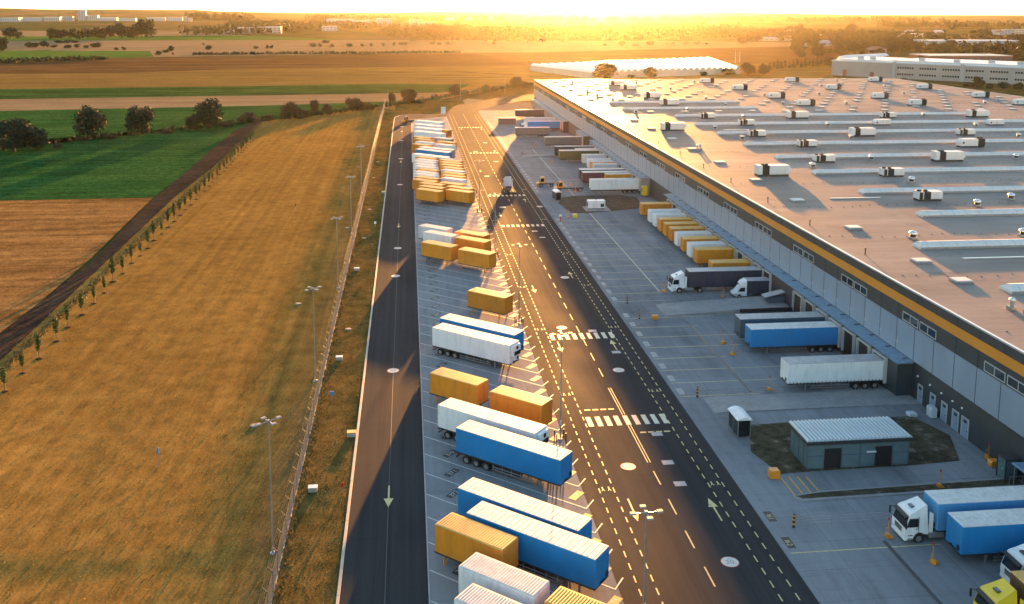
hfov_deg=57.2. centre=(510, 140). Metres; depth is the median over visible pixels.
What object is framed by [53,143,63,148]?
tree
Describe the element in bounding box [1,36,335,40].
green field
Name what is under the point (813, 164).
roof vent
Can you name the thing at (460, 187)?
swap container
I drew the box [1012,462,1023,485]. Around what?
entrance canopy
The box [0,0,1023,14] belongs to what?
sky
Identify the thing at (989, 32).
tree
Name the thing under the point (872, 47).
building
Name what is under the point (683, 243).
swap container
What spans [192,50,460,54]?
hedge
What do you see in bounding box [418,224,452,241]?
swap container
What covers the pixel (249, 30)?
building
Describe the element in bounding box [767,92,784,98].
air handling unit
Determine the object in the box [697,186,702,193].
window
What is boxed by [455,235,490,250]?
swap container
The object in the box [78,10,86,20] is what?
building
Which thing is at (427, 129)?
semi trailer
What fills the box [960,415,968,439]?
service door
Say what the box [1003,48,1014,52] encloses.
tree
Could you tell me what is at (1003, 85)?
tree
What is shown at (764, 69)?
tree
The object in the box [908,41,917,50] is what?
tree
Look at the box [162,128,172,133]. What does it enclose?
tree
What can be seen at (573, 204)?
gravel island
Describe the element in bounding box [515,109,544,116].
semi trailer
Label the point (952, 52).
tree
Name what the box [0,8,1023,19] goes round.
hills
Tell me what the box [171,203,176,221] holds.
sapling
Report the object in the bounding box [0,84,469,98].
green strip
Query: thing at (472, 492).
semi trailer
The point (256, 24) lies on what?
wood
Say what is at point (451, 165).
swap container
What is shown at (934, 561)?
dock chock
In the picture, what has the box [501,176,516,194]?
swap body lorry
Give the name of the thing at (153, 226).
sapling
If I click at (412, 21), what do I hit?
building
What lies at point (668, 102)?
air handling unit
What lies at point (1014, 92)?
grass
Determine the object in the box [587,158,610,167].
swap container
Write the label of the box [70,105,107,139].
tree
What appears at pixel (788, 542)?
yard bay numbers
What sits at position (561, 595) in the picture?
swap container
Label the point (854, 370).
semi trailer
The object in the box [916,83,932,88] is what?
air handling unit
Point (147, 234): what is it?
sapling
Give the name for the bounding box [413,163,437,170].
swap container
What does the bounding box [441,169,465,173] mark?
swap container
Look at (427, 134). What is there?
semi trailer
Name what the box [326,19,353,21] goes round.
building
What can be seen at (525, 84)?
tree
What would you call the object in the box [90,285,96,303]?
sapling
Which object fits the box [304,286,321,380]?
floodlight mast
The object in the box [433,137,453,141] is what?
swap container
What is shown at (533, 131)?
semi trailer
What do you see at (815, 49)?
tree
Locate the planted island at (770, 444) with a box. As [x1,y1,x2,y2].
[750,416,958,473]
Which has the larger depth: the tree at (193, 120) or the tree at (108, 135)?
the tree at (193, 120)
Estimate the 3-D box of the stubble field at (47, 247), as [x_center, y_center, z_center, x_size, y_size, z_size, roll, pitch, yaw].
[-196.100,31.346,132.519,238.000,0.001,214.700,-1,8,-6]
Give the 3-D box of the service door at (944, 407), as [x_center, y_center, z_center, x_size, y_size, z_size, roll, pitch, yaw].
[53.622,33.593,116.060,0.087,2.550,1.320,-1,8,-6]
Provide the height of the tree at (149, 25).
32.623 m
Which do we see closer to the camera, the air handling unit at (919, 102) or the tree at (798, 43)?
the air handling unit at (919, 102)
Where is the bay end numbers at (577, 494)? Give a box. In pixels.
[467,182,622,603]
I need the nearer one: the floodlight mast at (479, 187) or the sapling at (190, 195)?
the floodlight mast at (479, 187)
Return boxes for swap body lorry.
[440,181,476,197]
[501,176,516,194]
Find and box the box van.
[730,277,771,297]
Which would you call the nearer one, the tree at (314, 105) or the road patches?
the road patches
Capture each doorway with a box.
[824,448,840,468]
[874,446,891,465]
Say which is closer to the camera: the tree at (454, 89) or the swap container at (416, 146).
the swap container at (416, 146)
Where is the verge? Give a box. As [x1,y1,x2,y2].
[276,108,394,603]
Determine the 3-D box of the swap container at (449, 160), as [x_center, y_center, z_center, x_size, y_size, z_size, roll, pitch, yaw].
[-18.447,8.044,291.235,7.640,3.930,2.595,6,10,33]
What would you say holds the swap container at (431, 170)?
on the parking bays
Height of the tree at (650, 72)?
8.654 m
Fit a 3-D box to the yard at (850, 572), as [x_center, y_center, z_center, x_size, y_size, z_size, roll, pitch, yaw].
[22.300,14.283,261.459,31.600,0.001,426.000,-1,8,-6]
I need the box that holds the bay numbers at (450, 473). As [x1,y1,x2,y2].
[423,203,459,575]
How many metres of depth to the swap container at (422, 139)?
337.02 m
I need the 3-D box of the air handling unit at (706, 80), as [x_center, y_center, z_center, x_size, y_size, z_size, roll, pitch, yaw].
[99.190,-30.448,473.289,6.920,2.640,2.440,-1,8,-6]
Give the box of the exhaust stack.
[1006,297,1016,310]
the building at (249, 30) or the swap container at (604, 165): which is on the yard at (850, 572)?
the swap container at (604, 165)
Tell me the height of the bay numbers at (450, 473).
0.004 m
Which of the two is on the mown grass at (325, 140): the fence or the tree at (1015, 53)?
the fence
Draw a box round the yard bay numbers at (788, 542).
[488,123,795,547]
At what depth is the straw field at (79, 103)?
510.81 m
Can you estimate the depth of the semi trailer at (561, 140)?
344.92 m
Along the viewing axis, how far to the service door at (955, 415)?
113.62 m
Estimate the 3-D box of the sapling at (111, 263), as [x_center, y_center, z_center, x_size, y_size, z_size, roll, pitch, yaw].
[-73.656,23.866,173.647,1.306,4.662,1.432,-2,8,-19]
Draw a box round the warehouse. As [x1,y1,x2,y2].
[532,78,1023,481]
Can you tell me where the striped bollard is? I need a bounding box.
[792,513,795,527]
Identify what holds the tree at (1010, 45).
on the ground at (316, 32)
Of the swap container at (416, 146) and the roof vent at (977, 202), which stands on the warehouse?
the roof vent at (977, 202)
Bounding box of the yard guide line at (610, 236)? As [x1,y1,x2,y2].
[535,152,658,290]
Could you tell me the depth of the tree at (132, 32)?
1563.87 m
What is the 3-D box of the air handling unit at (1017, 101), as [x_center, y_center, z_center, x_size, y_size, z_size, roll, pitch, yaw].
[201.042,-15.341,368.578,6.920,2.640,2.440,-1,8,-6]
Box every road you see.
[339,115,445,603]
[446,94,819,603]
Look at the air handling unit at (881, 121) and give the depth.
300.97 m
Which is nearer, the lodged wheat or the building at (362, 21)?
the lodged wheat
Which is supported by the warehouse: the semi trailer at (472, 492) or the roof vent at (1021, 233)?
the roof vent at (1021, 233)
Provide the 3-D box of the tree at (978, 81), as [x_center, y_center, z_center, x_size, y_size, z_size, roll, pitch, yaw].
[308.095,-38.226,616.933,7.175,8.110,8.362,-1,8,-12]
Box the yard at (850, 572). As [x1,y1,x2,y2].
[478,110,1003,603]
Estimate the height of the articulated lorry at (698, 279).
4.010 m
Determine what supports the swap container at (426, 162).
on the parking bays
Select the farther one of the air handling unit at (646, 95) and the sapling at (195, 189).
the air handling unit at (646, 95)
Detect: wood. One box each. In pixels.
[178,18,305,34]
[185,11,254,19]
[271,19,386,29]
[305,13,596,22]
[379,21,558,41]
[535,22,755,41]
[606,14,944,22]
[718,27,968,41]
[830,34,1023,53]
[875,19,1023,27]
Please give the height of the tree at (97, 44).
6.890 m
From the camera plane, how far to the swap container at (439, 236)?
195.37 m
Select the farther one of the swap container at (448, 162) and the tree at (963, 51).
the tree at (963, 51)
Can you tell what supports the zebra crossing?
on the road at (676, 562)
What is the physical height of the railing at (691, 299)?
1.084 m
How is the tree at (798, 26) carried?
on the ground at (316, 32)
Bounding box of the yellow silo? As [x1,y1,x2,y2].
[641,186,647,196]
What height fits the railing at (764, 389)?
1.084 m
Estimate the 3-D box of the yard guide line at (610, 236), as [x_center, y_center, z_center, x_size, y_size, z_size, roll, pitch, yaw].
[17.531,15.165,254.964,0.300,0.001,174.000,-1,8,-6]
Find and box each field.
[0,31,248,35]
[0,40,829,56]
[0,47,857,73]
[0,51,152,59]
[0,63,831,89]
[0,89,481,110]
[0,98,440,139]
[0,198,151,331]
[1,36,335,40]
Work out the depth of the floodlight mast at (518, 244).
150.94 m
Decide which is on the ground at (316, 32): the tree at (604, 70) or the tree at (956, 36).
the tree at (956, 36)
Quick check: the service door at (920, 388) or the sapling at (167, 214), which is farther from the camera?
the sapling at (167, 214)
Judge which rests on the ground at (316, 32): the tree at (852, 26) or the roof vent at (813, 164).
the tree at (852, 26)
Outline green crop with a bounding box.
[0,122,251,199]
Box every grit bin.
[768,467,780,478]
[987,458,996,466]
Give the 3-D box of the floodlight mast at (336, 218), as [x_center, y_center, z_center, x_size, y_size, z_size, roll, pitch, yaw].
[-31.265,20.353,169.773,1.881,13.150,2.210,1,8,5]
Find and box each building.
[0,18,21,21]
[21,17,43,20]
[44,17,62,20]
[60,16,74,20]
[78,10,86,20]
[87,15,98,20]
[98,17,117,20]
[118,18,136,20]
[146,17,165,20]
[167,17,182,20]
[237,27,257,33]
[258,27,281,32]
[322,26,336,30]
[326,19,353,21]
[354,20,375,24]
[376,18,391,25]
[409,19,420,25]
[760,37,778,40]
[819,40,831,45]
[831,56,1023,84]
[867,46,886,52]
[909,54,1012,60]
[913,40,1018,45]
[995,31,1003,34]
[1001,29,1013,33]
[1013,29,1023,33]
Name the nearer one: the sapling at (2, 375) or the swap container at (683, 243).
the sapling at (2, 375)
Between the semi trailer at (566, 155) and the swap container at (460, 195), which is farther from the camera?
the semi trailer at (566, 155)
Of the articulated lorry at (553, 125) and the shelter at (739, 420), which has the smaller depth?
the shelter at (739, 420)
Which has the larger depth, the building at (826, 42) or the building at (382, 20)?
the building at (382, 20)
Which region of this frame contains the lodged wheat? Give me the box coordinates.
[387,71,541,79]
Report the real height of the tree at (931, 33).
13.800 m
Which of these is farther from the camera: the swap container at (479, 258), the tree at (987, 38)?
the tree at (987, 38)
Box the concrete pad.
[582,206,610,210]
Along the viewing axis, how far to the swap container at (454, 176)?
263.70 m
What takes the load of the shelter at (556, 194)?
on the yard at (850, 572)
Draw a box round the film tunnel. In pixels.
[837,53,888,58]
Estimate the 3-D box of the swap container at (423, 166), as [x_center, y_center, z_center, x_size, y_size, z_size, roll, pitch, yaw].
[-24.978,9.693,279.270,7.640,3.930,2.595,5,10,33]
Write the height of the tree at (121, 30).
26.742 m
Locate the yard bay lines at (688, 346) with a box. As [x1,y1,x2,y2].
[487,122,939,552]
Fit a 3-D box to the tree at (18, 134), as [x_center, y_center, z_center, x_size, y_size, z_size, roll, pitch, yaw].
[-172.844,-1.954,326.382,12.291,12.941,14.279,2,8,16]
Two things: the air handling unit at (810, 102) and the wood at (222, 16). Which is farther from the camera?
the wood at (222, 16)
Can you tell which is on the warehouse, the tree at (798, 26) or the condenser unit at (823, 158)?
the condenser unit at (823, 158)
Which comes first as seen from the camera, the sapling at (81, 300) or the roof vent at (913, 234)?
the roof vent at (913, 234)
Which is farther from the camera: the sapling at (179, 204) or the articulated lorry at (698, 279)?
the sapling at (179, 204)
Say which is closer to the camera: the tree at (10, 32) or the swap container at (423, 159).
the swap container at (423, 159)
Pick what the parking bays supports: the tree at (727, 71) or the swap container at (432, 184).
the swap container at (432, 184)
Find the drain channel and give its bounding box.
[686,321,942,603]
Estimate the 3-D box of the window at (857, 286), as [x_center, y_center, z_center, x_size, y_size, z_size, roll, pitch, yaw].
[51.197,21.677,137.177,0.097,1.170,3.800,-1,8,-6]
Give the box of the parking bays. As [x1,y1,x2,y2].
[411,117,623,603]
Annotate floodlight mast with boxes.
[255,415,281,554]
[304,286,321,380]
[331,217,342,287]
[345,176,355,233]
[477,160,483,212]
[489,193,501,256]
[511,243,526,324]
[550,330,572,441]
[629,504,663,603]
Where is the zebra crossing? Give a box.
[459,127,668,426]
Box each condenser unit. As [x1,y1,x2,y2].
[699,112,714,118]
[738,119,754,125]
[747,130,765,136]
[797,139,816,147]
[812,154,835,162]
[879,167,904,176]
[880,112,896,117]
[913,190,942,200]
[956,128,975,135]
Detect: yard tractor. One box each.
[402,116,413,122]
[536,176,554,186]
[554,181,583,191]
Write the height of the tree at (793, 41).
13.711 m
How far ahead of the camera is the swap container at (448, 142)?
330.56 m
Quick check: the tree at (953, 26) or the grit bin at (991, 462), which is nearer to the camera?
the grit bin at (991, 462)
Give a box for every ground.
[0,12,1023,601]
[462,99,532,110]
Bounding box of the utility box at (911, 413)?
[906,411,917,416]
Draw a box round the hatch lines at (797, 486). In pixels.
[780,476,818,494]
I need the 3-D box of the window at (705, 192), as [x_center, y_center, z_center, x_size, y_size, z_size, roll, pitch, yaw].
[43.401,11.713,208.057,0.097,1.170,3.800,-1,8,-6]
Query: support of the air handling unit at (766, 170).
on the warehouse
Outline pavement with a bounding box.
[786,460,998,487]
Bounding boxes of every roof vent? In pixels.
[809,162,815,167]
[908,176,914,182]
[908,230,917,239]
[973,199,980,206]
[1007,193,1014,199]
[1018,228,1023,236]
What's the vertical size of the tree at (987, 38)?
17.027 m
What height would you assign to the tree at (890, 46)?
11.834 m
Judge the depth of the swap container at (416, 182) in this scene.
257.58 m
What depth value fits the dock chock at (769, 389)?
125.43 m
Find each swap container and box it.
[412,143,432,151]
[412,178,438,192]
[413,136,432,143]
[413,160,436,164]
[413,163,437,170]
[413,170,438,174]
[413,173,438,178]
[414,138,434,142]
[414,165,438,170]
[414,175,440,182]
[415,141,435,146]
[415,156,438,166]
[415,158,437,164]
[415,188,443,204]
[416,168,440,177]
[418,185,446,198]
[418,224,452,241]
[419,181,445,186]
[421,240,457,264]
[423,230,457,243]
[429,367,488,405]
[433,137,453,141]
[434,512,518,567]
[435,143,455,152]
[436,140,456,149]
[439,159,462,162]
[439,161,463,164]
[439,163,463,169]
[441,166,465,170]
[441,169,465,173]
[441,171,466,175]
[441,174,466,178]
[441,177,466,183]
[442,129,451,137]
[446,185,473,190]
[446,188,474,203]
[454,229,489,239]
[454,583,521,603]
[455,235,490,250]
[458,247,495,272]
[458,552,549,603]
[467,287,513,319]
[490,385,552,424]
[498,117,515,123]
[544,586,605,603]
[581,154,604,163]
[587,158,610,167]
[590,160,613,167]
[593,163,616,167]
[604,172,630,177]
[639,202,671,217]
[647,208,680,222]
[652,213,686,231]
[657,217,692,233]
[663,221,698,238]
[668,226,704,243]
[674,231,711,248]
[680,236,718,253]
[686,241,725,259]
[693,246,733,266]
[708,259,750,266]
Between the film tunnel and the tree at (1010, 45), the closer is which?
the film tunnel
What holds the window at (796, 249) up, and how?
in the warehouse
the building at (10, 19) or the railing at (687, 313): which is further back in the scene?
the building at (10, 19)
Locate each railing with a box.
[634,294,740,302]
[647,309,739,317]
[706,386,783,393]
[805,511,893,526]
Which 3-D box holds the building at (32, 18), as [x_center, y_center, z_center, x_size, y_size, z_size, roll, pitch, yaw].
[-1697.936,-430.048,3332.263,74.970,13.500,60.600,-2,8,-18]
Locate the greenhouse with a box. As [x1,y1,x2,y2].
[529,56,740,78]
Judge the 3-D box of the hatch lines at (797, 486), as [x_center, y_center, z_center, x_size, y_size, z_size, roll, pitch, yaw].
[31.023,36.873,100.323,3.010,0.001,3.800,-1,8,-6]
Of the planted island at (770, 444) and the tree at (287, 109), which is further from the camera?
the tree at (287, 109)
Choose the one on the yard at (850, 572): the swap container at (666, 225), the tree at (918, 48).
the swap container at (666, 225)
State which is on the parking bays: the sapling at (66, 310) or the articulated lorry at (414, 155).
the articulated lorry at (414, 155)
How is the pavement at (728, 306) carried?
on the yard at (850, 572)
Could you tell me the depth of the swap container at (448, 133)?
363.04 m
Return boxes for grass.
[0,105,395,603]
[394,83,1013,116]
[797,479,1021,498]
[944,85,1023,96]
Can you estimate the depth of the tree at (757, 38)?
1553.26 m
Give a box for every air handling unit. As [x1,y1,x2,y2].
[608,80,624,85]
[620,84,637,89]
[642,92,661,98]
[659,98,679,105]
[660,122,686,130]
[700,78,713,82]
[731,84,747,89]
[754,164,790,176]
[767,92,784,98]
[784,77,798,81]
[786,111,809,118]
[796,99,815,105]
[825,84,841,89]
[848,127,876,136]
[868,76,882,81]
[870,92,888,98]
[872,119,890,124]
[907,98,926,105]
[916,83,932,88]
[931,150,964,161]
[956,137,984,147]
[965,109,989,116]
[971,91,989,97]
[985,119,1004,124]
[1012,99,1023,104]
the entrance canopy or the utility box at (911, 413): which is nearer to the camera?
the entrance canopy
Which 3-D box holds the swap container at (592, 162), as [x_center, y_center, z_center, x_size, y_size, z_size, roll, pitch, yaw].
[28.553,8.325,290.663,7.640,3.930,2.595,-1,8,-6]
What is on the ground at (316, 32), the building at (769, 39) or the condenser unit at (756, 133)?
the building at (769, 39)
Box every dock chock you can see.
[767,375,772,390]
[884,517,893,538]
[930,542,938,564]
[936,469,944,487]
[984,442,990,458]
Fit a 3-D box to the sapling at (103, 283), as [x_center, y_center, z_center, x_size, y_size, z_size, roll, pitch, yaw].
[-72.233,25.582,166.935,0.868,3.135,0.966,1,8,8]
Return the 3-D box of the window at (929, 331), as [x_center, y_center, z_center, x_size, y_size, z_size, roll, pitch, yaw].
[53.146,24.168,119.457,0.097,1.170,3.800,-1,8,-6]
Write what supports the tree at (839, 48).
on the ground at (316, 32)
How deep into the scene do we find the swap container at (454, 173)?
267.75 m
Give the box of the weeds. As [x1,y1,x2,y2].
[0,123,380,603]
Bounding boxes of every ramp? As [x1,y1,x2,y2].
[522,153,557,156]
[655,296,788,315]
[704,389,920,412]
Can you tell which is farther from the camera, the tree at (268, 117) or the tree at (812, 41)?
the tree at (812, 41)
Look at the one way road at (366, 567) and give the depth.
111.44 m
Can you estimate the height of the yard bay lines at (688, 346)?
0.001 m
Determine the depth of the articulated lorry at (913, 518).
89.97 m
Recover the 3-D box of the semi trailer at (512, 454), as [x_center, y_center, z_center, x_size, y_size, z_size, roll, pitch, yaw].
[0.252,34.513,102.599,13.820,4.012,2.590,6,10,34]
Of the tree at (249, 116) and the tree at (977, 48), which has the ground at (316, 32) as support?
the tree at (977, 48)
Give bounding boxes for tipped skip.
[761,289,784,302]
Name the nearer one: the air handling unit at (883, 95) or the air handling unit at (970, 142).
the air handling unit at (970, 142)
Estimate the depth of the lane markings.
113.04 m
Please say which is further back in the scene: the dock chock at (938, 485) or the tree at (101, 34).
the tree at (101, 34)
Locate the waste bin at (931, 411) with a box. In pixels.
[926,404,937,417]
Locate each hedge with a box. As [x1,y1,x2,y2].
[0,55,108,62]
[4,83,532,146]
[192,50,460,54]
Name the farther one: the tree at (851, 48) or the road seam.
the tree at (851, 48)
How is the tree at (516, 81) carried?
on the grass at (431, 107)
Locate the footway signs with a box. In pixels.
[507,189,718,490]
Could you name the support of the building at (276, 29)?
on the ground at (316, 32)
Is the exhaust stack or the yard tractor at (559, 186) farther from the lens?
the yard tractor at (559, 186)
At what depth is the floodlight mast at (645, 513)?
70.66 m
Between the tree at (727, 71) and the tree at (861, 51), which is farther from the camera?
the tree at (861, 51)
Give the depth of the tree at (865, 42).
1186.39 m
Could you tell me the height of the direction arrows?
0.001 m
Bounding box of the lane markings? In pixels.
[450,114,799,603]
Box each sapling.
[0,367,7,392]
[18,350,25,373]
[34,334,42,359]
[51,316,59,342]
[63,305,70,328]
[77,293,84,315]
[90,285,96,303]
[101,276,106,293]
[108,257,115,282]
[119,256,124,273]
[128,245,133,263]
[144,229,150,248]
[150,220,156,240]
[165,207,170,227]
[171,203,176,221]
[177,199,181,215]
[188,189,192,204]
[193,184,197,199]
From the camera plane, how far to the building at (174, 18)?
3544.70 m
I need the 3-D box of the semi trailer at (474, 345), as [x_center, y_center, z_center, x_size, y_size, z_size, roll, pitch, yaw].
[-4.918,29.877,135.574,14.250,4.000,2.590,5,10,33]
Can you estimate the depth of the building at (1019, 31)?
2106.93 m
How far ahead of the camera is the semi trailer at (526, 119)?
404.94 m
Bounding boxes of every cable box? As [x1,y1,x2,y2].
[308,484,317,492]
[336,355,342,360]
[347,430,355,436]
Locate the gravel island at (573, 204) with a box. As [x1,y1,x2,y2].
[559,195,639,212]
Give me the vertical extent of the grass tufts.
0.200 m
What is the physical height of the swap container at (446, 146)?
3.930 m
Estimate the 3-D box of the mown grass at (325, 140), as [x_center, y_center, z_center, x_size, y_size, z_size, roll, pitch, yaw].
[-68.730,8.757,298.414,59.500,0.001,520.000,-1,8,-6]
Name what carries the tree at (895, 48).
on the ground at (316, 32)
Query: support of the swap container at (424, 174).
on the parking bays
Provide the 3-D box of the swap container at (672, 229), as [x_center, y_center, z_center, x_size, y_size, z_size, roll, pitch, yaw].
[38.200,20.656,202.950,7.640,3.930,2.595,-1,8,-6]
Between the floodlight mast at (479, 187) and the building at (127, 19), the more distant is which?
the building at (127, 19)
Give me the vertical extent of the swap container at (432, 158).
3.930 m
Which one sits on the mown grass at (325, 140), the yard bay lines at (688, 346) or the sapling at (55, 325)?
the sapling at (55, 325)
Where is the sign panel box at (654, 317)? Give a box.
[652,315,657,319]
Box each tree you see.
[0,37,8,52]
[0,117,37,151]
[2,27,24,38]
[25,42,38,47]
[25,128,48,149]
[39,40,48,46]
[46,27,60,38]
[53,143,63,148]
[58,29,67,38]
[65,28,75,38]
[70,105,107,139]
[73,30,84,38]
[81,27,90,38]
[88,42,101,47]
[89,27,99,38]
[96,28,106,38]
[102,132,119,138]
[104,24,116,37]
[114,22,128,37]
[124,104,155,135]
[125,24,138,37]
[134,19,147,37]
[144,19,156,37]
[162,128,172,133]
[183,113,200,129]
[193,98,224,127]
[221,121,233,126]
[237,112,259,121]
[261,114,272,120]
[279,101,297,118]
[292,107,306,118]
[303,110,312,116]
[310,99,319,114]
[322,104,334,112]
[345,97,362,110]
[362,101,373,109]
[388,92,395,101]
[400,89,417,103]
[449,84,461,95]
[481,84,490,90]
[510,76,521,87]
[520,81,531,87]
[592,62,617,78]
[643,67,657,77]
[721,68,735,74]
[736,35,746,41]
[740,62,755,74]
[750,36,763,40]
[757,63,769,75]
[772,32,782,38]
[790,38,802,45]
[791,40,800,48]
[793,47,803,55]
[794,24,803,29]
[797,51,805,57]
[802,57,807,66]
[806,37,821,46]
[811,46,823,54]
[813,42,824,48]
[814,56,819,65]
[815,51,823,55]
[823,48,833,52]
[824,36,839,40]
[833,44,846,54]
[845,23,857,30]
[847,43,857,53]
[853,40,868,46]
[857,48,867,53]
[868,38,878,45]
[868,48,884,53]
[887,43,899,50]
[890,44,900,53]
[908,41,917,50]
[914,43,922,53]
[926,32,938,36]
[929,44,944,53]
[938,46,948,53]
[939,40,952,45]
[947,23,959,30]
[947,51,958,53]
[953,34,960,39]
[958,48,968,53]
[971,76,985,87]
[973,44,980,52]
[980,35,994,39]
[983,30,992,35]
[986,34,1002,36]
[989,43,1003,53]
[997,81,1009,88]
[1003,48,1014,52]
[1006,43,1015,47]
[1007,51,1020,58]
[1010,33,1023,39]
[1013,82,1023,88]
[1014,55,1023,58]
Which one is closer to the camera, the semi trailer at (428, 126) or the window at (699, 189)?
the window at (699, 189)
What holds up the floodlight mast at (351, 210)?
on the mown grass at (325, 140)
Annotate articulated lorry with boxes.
[412,153,453,164]
[520,121,560,130]
[667,266,761,292]
[889,485,1023,542]
[969,570,1023,603]
[997,544,1023,583]
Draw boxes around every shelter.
[552,189,561,200]
[727,406,751,437]
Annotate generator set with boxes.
[587,199,604,208]
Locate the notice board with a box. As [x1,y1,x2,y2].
[441,107,445,115]
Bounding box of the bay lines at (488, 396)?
[412,125,622,603]
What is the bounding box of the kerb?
[336,114,450,603]
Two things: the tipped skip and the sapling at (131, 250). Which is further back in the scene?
the sapling at (131, 250)
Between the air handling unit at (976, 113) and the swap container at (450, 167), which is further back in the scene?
the air handling unit at (976, 113)
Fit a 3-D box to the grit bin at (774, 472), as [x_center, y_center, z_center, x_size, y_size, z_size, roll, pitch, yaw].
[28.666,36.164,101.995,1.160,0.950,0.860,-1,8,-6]
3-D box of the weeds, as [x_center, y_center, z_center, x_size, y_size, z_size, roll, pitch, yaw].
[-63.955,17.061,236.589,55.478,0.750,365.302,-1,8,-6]
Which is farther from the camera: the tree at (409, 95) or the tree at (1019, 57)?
the tree at (1019, 57)
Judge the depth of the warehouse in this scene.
183.87 m
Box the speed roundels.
[387,126,738,566]
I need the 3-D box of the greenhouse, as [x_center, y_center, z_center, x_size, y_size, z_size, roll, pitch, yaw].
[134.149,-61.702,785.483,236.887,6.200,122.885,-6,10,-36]
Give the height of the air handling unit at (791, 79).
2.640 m
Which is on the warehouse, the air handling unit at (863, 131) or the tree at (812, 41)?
the air handling unit at (863, 131)
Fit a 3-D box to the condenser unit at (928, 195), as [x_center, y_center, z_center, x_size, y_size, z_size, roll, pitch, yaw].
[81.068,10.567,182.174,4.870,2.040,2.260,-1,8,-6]
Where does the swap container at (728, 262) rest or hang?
on the yard at (850, 572)
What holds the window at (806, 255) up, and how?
in the warehouse
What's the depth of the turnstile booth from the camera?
101.36 m
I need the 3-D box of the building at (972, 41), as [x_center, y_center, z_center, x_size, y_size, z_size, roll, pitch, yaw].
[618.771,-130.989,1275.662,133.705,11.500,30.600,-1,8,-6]
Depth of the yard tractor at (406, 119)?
418.34 m
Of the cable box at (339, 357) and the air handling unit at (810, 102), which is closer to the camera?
the cable box at (339, 357)
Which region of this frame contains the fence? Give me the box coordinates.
[258,99,385,603]
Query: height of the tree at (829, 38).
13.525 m
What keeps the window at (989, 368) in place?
in the warehouse
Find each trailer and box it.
[414,123,443,128]
[414,127,443,132]
[414,130,445,137]
[415,120,444,128]
[415,148,451,157]
[419,146,454,158]
[432,323,520,367]
[438,398,548,442]
[440,314,523,350]
[456,420,571,486]
[458,477,591,538]
[466,501,608,590]
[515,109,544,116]
[515,127,549,136]
[524,117,554,122]
[544,136,580,145]
[554,145,593,155]
[558,149,598,161]
[578,168,624,179]
[581,170,627,182]
[589,178,638,192]
[734,311,824,337]
[739,307,793,313]
[744,321,838,352]
[780,354,884,389]
[945,508,1023,562]
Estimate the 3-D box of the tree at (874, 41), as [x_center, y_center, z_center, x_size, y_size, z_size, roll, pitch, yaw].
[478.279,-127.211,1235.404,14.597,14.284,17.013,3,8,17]
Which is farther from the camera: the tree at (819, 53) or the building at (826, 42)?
the building at (826, 42)
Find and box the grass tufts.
[0,161,385,603]
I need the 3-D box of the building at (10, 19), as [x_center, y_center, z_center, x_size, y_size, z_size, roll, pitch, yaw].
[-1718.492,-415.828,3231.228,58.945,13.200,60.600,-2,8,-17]
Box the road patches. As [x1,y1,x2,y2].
[532,231,686,485]
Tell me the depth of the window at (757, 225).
176.52 m
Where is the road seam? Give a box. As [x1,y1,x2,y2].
[384,127,402,603]
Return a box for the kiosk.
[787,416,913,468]
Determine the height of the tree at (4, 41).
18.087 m
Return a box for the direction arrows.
[384,129,722,520]
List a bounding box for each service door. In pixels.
[917,383,922,404]
[929,392,935,405]
[940,400,947,423]
[951,408,958,431]
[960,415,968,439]
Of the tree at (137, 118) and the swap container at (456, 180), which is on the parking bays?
the swap container at (456, 180)
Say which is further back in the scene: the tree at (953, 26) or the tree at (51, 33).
the tree at (953, 26)
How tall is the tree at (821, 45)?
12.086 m
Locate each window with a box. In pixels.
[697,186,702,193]
[703,189,708,197]
[724,202,729,210]
[730,206,736,214]
[755,221,762,231]
[763,226,771,236]
[793,244,802,256]
[803,251,813,262]
[841,273,853,287]
[854,281,866,296]
[902,311,918,328]
[907,519,918,527]
[919,321,936,339]
[984,361,1005,382]
[1007,375,1023,394]
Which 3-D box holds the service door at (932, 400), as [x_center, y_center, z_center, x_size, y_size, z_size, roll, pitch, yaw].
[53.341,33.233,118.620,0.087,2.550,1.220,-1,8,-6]
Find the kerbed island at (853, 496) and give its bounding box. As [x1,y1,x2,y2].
[792,478,1023,501]
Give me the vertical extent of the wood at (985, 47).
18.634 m
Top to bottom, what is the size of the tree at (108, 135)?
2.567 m
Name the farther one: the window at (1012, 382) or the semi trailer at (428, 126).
the semi trailer at (428, 126)
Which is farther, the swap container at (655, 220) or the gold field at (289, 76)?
the gold field at (289, 76)
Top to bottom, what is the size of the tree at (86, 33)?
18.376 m
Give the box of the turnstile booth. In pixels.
[996,453,1023,484]
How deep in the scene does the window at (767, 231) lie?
172.58 m
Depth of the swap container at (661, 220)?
210.47 m
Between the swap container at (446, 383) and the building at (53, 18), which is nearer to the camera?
the swap container at (446, 383)
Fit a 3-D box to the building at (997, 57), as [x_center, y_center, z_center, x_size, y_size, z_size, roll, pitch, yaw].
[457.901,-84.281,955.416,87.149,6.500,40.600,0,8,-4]
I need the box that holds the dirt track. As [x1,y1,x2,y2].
[0,120,262,358]

